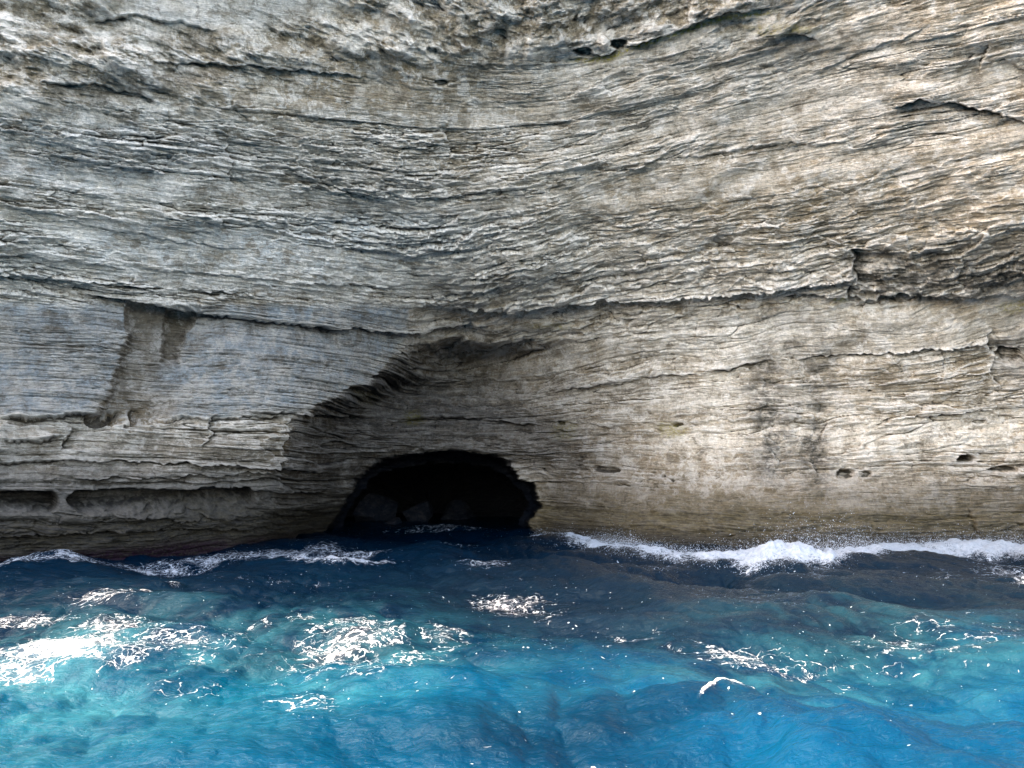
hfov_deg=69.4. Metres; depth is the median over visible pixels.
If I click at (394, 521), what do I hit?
boulder
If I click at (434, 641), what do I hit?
water
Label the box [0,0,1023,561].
cliff
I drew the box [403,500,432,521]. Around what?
boulder
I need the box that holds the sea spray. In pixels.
[533,487,1023,574]
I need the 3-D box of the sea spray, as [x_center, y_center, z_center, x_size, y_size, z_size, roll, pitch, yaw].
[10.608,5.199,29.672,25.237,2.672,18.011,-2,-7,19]
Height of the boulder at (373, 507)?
2.157 m
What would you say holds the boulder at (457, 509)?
in the water
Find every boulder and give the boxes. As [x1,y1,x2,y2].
[352,493,397,521]
[385,517,401,524]
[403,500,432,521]
[441,500,477,519]
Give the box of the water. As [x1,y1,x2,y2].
[0,513,1023,767]

